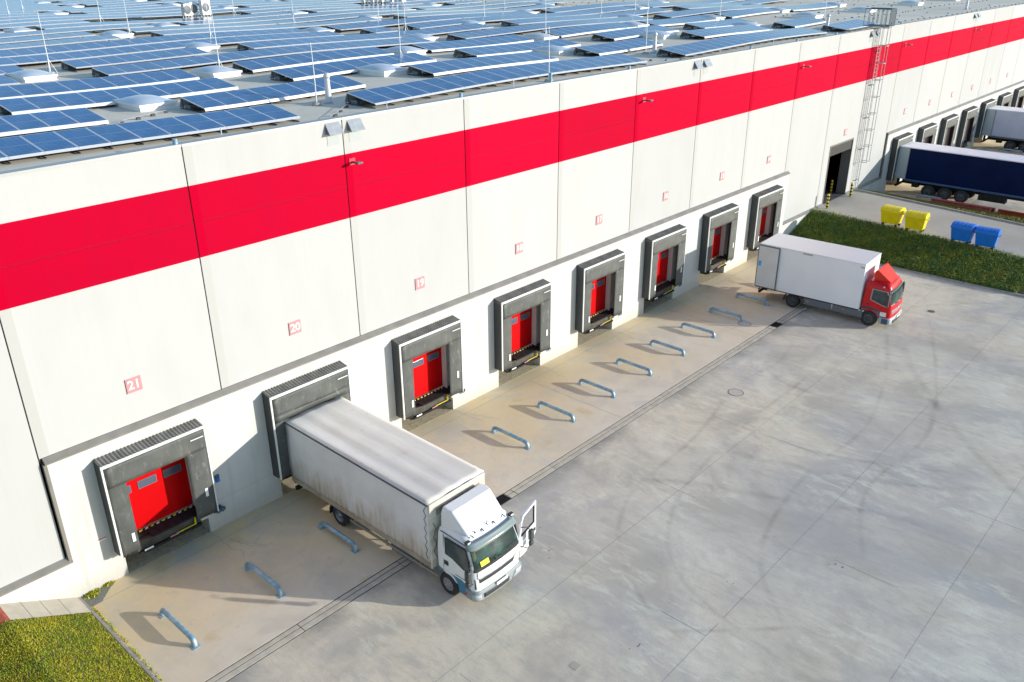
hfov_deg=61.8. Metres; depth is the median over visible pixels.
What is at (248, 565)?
wheel guide
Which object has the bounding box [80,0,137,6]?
solar row
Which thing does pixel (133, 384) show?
number sign
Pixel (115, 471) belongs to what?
dock shelter
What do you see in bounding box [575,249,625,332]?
dock shelter
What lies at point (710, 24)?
solar row
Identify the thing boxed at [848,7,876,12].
skylight
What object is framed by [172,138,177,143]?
overflow pipe
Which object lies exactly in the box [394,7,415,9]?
skylight
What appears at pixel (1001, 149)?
wheel guide
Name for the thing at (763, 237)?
dock leveller
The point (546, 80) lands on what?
lightning rod
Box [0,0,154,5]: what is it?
solar row
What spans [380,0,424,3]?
solar row
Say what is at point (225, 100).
solar row
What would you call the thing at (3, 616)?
red path
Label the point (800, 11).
lightning conductor
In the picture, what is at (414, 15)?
solar row
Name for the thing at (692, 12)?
solar row
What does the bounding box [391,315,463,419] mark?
dock shelter
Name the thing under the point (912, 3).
skylight
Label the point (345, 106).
lightning conductor
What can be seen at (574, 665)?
cover plate
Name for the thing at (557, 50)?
skylight
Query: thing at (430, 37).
skylight
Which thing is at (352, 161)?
wall floodlight
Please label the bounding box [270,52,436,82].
solar row
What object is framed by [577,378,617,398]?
wheel guide
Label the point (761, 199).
dock shelter
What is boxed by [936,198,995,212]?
steel beam
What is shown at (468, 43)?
solar row
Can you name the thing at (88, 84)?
solar row
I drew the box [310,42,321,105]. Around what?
lightning rod
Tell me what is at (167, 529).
dock leveller
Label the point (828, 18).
vent pipe
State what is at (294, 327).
number sign
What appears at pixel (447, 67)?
solar row
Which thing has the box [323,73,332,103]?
vent pipe
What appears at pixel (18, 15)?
solar row
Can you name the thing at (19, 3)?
solar row
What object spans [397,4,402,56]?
lightning rod
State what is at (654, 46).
vent pipe
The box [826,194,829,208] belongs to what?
bollard
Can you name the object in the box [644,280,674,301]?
dock leveller
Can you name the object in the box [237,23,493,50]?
solar row
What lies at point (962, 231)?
wheeled bin
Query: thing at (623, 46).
solar row
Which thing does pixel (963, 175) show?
curtain trailer
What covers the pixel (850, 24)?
solar row
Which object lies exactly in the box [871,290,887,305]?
side window
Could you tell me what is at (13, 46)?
solar row
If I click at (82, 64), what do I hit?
solar row
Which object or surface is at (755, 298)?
wheel guide
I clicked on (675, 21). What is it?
solar row
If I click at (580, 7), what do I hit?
solar row
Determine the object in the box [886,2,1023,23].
lightning conductor
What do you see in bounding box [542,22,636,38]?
solar row
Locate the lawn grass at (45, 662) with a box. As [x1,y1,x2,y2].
[0,611,156,681]
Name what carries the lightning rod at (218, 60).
on the warehouse
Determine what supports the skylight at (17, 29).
on the warehouse
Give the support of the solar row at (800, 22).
on the warehouse
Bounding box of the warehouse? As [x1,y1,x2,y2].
[0,0,1023,620]
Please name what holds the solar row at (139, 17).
on the warehouse
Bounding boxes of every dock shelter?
[92,418,218,557]
[261,360,351,479]
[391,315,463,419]
[493,279,551,371]
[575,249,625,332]
[642,224,686,299]
[698,203,739,272]
[746,185,783,248]
[886,132,913,180]
[916,122,937,143]
[937,114,959,146]
[955,106,978,146]
[974,98,996,137]
[997,92,1012,106]
[1011,86,1023,107]
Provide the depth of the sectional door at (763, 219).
57.50 m
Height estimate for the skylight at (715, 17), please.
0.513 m
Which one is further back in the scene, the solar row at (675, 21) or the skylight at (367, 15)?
the skylight at (367, 15)
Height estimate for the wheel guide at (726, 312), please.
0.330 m
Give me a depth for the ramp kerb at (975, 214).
62.95 m
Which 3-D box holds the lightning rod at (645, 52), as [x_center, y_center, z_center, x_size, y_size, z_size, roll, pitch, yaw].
[7.946,-18.193,50.461,0.390,2.400,0.400,20,32,38]
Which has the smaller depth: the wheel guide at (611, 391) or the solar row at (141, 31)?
the wheel guide at (611, 391)
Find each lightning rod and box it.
[37,12,57,72]
[123,0,134,38]
[205,0,212,37]
[211,10,221,65]
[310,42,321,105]
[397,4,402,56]
[544,45,552,81]
[642,11,648,53]
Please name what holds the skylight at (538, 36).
on the warehouse
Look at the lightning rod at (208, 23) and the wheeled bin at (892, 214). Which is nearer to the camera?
the lightning rod at (208, 23)
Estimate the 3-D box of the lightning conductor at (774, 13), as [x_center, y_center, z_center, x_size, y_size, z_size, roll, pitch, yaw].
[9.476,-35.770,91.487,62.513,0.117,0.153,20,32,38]
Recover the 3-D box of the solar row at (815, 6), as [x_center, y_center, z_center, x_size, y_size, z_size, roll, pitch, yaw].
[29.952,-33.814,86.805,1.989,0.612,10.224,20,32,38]
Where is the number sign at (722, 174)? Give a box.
[720,171,724,180]
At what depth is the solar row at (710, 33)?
59.72 m
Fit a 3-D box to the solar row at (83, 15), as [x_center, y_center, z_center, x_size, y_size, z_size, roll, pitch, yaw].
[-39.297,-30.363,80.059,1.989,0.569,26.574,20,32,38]
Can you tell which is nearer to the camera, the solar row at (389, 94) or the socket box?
the socket box
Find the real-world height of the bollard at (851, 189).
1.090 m
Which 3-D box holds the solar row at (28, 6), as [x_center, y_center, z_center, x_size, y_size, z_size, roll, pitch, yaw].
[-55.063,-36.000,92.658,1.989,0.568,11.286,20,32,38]
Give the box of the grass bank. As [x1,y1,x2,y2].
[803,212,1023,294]
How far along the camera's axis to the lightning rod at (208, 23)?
56.65 m
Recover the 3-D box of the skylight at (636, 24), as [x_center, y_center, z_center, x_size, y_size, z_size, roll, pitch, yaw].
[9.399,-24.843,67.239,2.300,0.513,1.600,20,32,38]
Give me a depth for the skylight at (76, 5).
96.94 m
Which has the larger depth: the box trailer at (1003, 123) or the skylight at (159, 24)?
the box trailer at (1003, 123)
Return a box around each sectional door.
[126,458,192,529]
[413,347,442,397]
[511,308,531,351]
[591,276,605,314]
[656,249,668,283]
[712,226,721,257]
[759,207,766,234]
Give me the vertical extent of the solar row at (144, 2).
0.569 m
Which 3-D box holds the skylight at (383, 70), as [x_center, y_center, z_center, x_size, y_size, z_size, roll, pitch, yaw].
[-6.451,-13.454,42.347,2.300,0.513,1.600,20,32,38]
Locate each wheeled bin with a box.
[880,204,906,226]
[904,210,929,232]
[950,220,977,244]
[974,226,1001,250]
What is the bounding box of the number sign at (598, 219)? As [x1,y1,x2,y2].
[596,214,601,224]
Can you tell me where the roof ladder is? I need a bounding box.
[853,7,896,190]
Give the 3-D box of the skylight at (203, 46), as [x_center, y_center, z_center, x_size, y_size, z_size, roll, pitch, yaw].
[-19.464,-18.328,53.230,2.300,0.513,1.600,20,32,38]
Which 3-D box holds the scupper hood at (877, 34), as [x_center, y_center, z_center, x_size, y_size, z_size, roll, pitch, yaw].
[26.812,-22.336,62.588,0.260,0.780,0.602,20,32,38]
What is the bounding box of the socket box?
[214,474,219,482]
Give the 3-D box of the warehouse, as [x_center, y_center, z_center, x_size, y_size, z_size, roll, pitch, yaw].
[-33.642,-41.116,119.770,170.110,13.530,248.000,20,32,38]
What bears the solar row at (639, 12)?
on the warehouse
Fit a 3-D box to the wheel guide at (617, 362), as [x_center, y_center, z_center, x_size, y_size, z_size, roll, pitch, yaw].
[5.999,1.230,42.126,2.220,0.330,0.260,20,32,38]
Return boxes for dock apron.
[87,139,1023,681]
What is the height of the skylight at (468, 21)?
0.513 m
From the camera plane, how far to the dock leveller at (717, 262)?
53.19 m
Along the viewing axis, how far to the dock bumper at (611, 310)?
45.80 m
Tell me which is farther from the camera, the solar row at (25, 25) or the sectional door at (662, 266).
the solar row at (25, 25)
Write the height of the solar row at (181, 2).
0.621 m
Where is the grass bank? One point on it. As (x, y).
(1021, 291)
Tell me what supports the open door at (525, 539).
in the tarpaulin lorry at (409, 496)
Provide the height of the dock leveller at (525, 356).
0.580 m
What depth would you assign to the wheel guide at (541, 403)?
37.94 m
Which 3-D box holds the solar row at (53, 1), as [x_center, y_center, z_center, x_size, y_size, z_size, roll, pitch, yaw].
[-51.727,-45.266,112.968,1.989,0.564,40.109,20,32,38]
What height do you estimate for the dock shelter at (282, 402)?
3.592 m
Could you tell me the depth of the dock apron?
32.63 m
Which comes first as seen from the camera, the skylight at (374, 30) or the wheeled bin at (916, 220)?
the wheeled bin at (916, 220)
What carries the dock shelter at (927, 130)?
attached to the warehouse
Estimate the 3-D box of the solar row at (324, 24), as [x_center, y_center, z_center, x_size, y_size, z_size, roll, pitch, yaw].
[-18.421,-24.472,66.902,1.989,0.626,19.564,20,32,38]
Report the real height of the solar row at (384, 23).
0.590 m
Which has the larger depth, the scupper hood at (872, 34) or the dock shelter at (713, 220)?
the scupper hood at (872, 34)
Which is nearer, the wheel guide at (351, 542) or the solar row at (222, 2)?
the wheel guide at (351, 542)
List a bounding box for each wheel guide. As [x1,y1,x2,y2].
[157,608,200,649]
[242,561,286,598]
[316,521,359,553]
[490,426,531,449]
[535,401,576,422]
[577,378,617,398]
[614,358,653,375]
[648,339,685,356]
[679,322,716,337]
[707,307,744,321]
[735,293,769,305]
[914,194,941,198]
[1000,148,1022,153]
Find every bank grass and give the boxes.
[857,188,1023,222]
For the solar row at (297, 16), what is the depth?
76.46 m
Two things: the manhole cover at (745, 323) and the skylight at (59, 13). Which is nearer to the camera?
the manhole cover at (745, 323)
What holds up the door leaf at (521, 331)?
in the sectional door at (521, 329)
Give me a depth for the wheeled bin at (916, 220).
57.91 m
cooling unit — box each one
[180,3,191,17]
[187,2,198,17]
[198,0,210,17]
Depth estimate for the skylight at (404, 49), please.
50.17 m
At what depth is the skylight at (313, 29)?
64.73 m
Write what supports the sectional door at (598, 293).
attached to the warehouse
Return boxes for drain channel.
[205,194,977,681]
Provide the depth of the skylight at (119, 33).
61.21 m
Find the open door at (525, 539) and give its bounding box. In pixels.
[518,499,535,556]
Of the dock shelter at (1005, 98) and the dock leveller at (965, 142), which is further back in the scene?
the dock shelter at (1005, 98)
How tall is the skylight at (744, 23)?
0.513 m
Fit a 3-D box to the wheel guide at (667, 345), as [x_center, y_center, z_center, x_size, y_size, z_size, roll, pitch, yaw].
[8.013,0.304,44.133,2.220,0.330,0.260,20,32,38]
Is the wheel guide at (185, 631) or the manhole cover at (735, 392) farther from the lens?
the manhole cover at (735, 392)
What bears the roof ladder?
attached to the warehouse
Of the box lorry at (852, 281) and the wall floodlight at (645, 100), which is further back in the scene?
the box lorry at (852, 281)
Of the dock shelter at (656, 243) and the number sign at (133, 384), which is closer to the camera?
the number sign at (133, 384)
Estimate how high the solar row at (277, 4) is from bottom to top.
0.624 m
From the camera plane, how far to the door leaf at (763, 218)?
57.54 m
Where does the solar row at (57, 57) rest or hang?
on the warehouse
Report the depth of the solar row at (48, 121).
29.37 m
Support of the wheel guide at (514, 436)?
on the dock apron
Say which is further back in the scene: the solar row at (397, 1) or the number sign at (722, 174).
the solar row at (397, 1)
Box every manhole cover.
[728,389,743,395]
[738,321,750,325]
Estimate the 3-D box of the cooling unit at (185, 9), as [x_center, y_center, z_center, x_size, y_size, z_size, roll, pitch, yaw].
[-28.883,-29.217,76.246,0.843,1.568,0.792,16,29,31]
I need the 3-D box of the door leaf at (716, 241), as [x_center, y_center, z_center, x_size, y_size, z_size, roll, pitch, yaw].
[12.296,-6.415,52.766,0.050,2.840,2.400,20,32,38]
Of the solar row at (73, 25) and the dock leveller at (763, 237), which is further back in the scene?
the solar row at (73, 25)
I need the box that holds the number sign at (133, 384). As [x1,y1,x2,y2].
[124,375,142,393]
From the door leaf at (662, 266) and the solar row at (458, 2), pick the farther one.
the solar row at (458, 2)
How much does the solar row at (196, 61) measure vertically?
0.590 m
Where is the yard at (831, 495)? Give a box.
[227,199,1023,681]
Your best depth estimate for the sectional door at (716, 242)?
53.41 m
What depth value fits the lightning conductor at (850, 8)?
87.27 m
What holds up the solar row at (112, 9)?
on the warehouse
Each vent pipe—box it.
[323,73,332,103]
[651,32,657,52]
[824,14,830,30]
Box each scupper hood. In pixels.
[325,121,343,145]
[347,118,364,141]
[694,60,703,75]
[703,59,712,73]
[870,31,876,41]
[875,30,881,40]
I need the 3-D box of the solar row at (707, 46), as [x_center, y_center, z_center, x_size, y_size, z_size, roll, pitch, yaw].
[15.437,-19.469,55.325,1.989,0.602,18.800,20,32,38]
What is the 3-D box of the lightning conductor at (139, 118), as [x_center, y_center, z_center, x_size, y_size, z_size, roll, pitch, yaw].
[-13.671,-8.364,31.868,0.166,0.152,2.591,7,25,15]
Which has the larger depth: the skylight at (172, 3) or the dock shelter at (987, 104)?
the skylight at (172, 3)
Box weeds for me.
[84,579,162,680]
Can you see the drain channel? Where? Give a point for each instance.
(281, 640)
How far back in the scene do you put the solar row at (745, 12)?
77.70 m
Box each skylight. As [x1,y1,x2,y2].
[3,27,36,32]
[6,69,57,82]
[34,1,51,2]
[45,11,68,14]
[64,4,84,7]
[98,30,133,37]
[113,94,177,111]
[150,22,179,26]
[160,2,179,5]
[180,42,219,50]
[189,65,241,77]
[217,5,237,9]
[285,10,307,14]
[301,27,334,31]
[355,63,407,76]
[356,14,381,18]
[382,46,426,54]
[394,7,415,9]
[402,34,439,40]
[423,3,441,5]
[452,20,484,25]
[517,10,538,13]
[522,33,558,40]
[530,2,554,5]
[532,45,574,55]
[616,14,642,16]
[622,21,649,26]
[625,5,649,9]
[637,30,676,38]
[699,14,724,20]
[731,21,762,26]
[768,7,790,12]
[791,12,823,17]
[826,2,846,6]
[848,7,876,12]
[897,0,923,5]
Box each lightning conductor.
[120,110,167,122]
[332,101,350,116]
[474,0,897,19]
[566,1,922,16]
[747,0,970,8]
[775,0,922,16]
[837,0,983,19]
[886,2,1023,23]
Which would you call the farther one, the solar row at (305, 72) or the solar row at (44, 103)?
the solar row at (305, 72)
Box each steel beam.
[931,198,991,211]
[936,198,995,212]
[997,209,1023,217]
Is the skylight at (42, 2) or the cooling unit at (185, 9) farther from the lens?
the skylight at (42, 2)
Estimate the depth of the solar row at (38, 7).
91.26 m
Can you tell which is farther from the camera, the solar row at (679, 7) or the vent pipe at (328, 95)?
the solar row at (679, 7)
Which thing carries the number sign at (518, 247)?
attached to the warehouse
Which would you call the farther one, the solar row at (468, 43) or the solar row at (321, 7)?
the solar row at (321, 7)
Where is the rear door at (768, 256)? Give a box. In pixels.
[754,244,780,289]
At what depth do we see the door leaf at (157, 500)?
28.87 m
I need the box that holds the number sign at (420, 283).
[415,276,424,289]
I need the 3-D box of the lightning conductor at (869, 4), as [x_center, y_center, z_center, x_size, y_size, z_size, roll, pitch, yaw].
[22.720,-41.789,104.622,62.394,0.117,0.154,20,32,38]
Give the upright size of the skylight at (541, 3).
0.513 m
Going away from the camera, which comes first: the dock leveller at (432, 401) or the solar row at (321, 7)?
the dock leveller at (432, 401)
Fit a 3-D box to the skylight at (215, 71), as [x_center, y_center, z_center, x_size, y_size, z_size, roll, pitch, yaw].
[-14.800,-13.480,42.741,2.300,0.513,1.600,20,32,38]
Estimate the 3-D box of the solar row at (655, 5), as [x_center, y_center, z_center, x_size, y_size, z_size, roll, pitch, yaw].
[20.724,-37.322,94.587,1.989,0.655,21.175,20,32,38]
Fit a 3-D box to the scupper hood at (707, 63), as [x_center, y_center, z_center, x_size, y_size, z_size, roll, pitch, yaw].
[10.648,-14.904,46.479,0.260,0.780,0.602,20,32,38]
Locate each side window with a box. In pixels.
[445,539,468,570]
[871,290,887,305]
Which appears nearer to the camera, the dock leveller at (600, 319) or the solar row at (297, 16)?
the dock leveller at (600, 319)
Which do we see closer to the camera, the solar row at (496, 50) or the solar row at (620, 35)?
the solar row at (496, 50)
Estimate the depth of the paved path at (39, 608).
26.04 m
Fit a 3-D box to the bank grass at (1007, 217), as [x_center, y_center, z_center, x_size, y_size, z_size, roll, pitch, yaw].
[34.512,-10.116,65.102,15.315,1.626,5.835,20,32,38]
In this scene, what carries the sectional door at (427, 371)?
attached to the warehouse
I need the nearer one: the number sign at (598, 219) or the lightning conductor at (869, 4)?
the number sign at (598, 219)
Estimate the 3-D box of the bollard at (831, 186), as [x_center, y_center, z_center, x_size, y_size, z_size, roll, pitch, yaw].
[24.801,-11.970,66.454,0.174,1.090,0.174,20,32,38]
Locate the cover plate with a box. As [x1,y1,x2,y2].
[569,661,580,670]
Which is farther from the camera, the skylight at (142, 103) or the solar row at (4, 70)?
the solar row at (4, 70)
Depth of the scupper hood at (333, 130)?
29.74 m
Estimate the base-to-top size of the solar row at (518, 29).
0.588 m
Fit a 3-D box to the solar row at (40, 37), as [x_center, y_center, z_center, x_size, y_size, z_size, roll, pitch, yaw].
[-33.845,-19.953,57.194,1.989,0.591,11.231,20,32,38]
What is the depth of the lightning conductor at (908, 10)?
84.98 m
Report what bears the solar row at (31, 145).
on the warehouse
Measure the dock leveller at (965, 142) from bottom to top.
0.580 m
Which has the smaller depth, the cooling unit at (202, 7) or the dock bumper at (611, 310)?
the dock bumper at (611, 310)
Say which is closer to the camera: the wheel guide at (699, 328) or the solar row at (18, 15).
the wheel guide at (699, 328)
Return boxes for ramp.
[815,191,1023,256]
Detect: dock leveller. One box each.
[136,505,201,554]
[409,387,450,419]
[501,344,539,372]
[578,309,613,333]
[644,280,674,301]
[700,255,726,274]
[748,234,771,250]
[959,140,967,147]
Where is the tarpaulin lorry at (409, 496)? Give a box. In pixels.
[284,396,535,601]
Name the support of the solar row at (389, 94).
on the warehouse
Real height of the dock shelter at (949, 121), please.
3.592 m
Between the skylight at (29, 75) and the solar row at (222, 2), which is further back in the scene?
the solar row at (222, 2)
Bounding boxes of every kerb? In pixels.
[79,597,158,681]
[814,189,1023,258]
[879,263,1023,296]
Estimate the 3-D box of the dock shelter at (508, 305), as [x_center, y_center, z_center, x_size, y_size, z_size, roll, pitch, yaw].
[0.541,-0.750,40.224,0.540,3.592,3.468,20,32,38]
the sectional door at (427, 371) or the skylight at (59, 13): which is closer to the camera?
the sectional door at (427, 371)
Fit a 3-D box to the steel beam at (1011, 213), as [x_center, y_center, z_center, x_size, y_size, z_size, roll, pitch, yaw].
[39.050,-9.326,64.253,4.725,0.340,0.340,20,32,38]
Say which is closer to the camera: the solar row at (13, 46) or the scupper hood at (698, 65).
the scupper hood at (698, 65)
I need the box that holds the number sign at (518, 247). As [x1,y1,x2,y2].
[515,242,522,253]
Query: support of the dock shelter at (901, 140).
attached to the warehouse
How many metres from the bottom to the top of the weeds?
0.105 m
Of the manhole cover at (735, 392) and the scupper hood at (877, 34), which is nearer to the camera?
the manhole cover at (735, 392)
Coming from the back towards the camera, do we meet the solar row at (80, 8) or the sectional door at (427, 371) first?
the solar row at (80, 8)
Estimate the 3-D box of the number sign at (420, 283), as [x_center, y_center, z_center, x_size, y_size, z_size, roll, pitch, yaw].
[-3.757,-2.361,34.953,0.027,0.490,0.497,20,32,38]
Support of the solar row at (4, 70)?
on the warehouse
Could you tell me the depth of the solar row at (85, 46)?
55.00 m
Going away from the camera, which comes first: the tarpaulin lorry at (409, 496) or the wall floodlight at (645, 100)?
the tarpaulin lorry at (409, 496)
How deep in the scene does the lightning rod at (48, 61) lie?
43.79 m
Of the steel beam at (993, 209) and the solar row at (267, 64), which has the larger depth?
the steel beam at (993, 209)
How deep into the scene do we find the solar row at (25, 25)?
69.34 m
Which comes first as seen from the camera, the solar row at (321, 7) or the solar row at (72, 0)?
the solar row at (321, 7)
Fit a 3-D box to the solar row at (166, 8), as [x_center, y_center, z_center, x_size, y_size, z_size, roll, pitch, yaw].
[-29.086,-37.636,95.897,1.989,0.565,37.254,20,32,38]
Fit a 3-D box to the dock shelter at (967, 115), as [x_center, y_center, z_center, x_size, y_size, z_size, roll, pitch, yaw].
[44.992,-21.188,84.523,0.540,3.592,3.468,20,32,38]
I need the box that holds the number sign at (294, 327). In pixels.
[288,319,301,335]
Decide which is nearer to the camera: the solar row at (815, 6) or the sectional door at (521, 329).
the sectional door at (521, 329)
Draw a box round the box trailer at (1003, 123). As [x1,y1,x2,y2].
[981,105,1023,152]
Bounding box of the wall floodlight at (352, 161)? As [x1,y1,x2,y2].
[349,157,362,164]
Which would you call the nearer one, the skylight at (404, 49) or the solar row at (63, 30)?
the skylight at (404, 49)
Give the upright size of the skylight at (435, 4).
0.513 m
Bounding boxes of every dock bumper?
[536,343,545,353]
[609,308,617,317]
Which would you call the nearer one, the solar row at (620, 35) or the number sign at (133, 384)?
the number sign at (133, 384)
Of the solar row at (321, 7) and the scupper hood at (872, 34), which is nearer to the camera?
the scupper hood at (872, 34)
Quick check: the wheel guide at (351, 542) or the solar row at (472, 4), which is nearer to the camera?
the wheel guide at (351, 542)
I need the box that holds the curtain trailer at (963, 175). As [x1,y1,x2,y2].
[894,141,1023,203]
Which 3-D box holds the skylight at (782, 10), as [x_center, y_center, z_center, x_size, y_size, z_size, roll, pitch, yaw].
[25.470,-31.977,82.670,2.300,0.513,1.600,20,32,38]
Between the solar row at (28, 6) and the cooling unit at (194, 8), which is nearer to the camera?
the cooling unit at (194, 8)
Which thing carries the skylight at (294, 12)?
on the warehouse
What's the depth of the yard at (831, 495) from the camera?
29.89 m
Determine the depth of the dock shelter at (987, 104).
87.48 m
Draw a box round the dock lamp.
[216,505,225,513]
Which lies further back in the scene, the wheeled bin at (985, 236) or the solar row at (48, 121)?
the wheeled bin at (985, 236)
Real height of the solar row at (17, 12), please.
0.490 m
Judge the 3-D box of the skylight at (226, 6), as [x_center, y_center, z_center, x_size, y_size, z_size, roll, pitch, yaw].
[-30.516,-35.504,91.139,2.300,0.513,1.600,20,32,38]
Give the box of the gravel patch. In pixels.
[81,580,115,606]
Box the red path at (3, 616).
[0,607,9,623]
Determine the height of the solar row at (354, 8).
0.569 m
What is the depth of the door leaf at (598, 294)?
45.27 m
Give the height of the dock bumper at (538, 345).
0.400 m
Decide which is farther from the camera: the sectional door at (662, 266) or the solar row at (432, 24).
the solar row at (432, 24)
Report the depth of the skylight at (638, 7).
86.12 m
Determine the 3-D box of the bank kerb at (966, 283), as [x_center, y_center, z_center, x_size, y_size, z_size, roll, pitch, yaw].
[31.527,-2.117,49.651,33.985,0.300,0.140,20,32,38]
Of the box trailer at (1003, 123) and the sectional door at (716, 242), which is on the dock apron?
the box trailer at (1003, 123)
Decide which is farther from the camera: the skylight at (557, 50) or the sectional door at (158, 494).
the skylight at (557, 50)
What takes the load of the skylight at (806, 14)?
on the warehouse
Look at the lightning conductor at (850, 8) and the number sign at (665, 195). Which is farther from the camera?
the lightning conductor at (850, 8)
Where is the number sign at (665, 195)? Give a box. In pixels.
[663,191,668,200]
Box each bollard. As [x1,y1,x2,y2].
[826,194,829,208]
[829,180,832,193]
[849,182,853,196]
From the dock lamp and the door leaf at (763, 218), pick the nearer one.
the dock lamp
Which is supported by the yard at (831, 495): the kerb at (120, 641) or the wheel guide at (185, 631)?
the kerb at (120, 641)
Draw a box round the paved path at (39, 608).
[0,597,90,619]
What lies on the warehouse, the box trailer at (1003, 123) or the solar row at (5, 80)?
the solar row at (5, 80)
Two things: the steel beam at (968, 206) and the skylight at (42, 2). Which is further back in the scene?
the skylight at (42, 2)
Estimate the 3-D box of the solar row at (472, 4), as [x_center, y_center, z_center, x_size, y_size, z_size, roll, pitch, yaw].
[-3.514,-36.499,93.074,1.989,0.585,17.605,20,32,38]
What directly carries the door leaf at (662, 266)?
in the sectional door at (662, 266)
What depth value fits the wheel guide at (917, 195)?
70.41 m
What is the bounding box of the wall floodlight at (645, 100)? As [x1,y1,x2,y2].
[642,97,652,102]
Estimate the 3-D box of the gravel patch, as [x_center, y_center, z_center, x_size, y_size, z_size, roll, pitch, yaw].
[-13.161,8.136,27.596,0.680,0.001,1.150,20,32,38]
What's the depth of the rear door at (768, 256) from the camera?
49.25 m
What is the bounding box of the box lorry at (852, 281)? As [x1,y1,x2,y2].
[754,233,904,325]
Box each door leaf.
[126,458,192,529]
[511,308,531,351]
[591,276,605,314]
[656,249,668,283]
[712,226,721,257]
[759,207,766,234]
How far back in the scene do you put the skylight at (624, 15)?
76.36 m
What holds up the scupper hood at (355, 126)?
attached to the warehouse
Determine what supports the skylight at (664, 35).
on the warehouse
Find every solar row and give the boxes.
[0,0,60,2]
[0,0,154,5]
[0,2,36,4]
[0,3,159,12]
[0,3,359,24]
[0,5,57,7]
[0,6,75,9]
[0,7,224,20]
[0,11,38,14]
[0,13,56,17]
[0,20,89,30]
[0,23,153,38]
[0,28,307,57]
[0,31,342,67]
[0,32,95,44]
[0,35,122,50]
[0,65,23,76]
[0,69,199,99]
[0,75,19,85]
[0,77,238,115]
[0,104,299,163]
[0,107,108,136]
[35,12,290,29]
[57,0,92,2]
[61,47,209,71]
[63,4,179,13]
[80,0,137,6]
[81,0,351,13]
[92,37,434,76]
[96,0,197,6]
[124,0,565,35]
[151,17,380,36]
[177,0,281,3]
[177,8,401,24]
[180,75,365,112]
[197,0,267,4]
[232,47,393,73]
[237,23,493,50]
[240,0,388,7]
[241,0,455,14]
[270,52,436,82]
[306,4,434,12]
[327,11,533,32]
[345,54,646,108]
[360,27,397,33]
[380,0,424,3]
[393,4,560,19]
[403,6,633,30]
[407,51,558,77]
[411,34,533,53]
[414,0,537,9]
[443,0,480,5]
[446,16,652,40]
[453,38,580,57]
[501,7,672,26]
[540,1,662,13]
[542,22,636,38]
[573,38,662,56]
[591,25,678,41]
[639,0,746,7]
[640,16,714,25]
[653,4,773,18]
[657,27,826,58]
[672,0,784,10]
[679,24,771,39]
[683,18,755,29]
[714,8,779,18]
[772,17,825,28]
[778,3,837,11]
[821,19,875,31]
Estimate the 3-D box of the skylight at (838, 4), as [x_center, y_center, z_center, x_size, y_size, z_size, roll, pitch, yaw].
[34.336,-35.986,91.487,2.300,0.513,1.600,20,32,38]
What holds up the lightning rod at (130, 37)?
on the warehouse
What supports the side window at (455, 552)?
in the tarpaulin lorry at (409, 496)

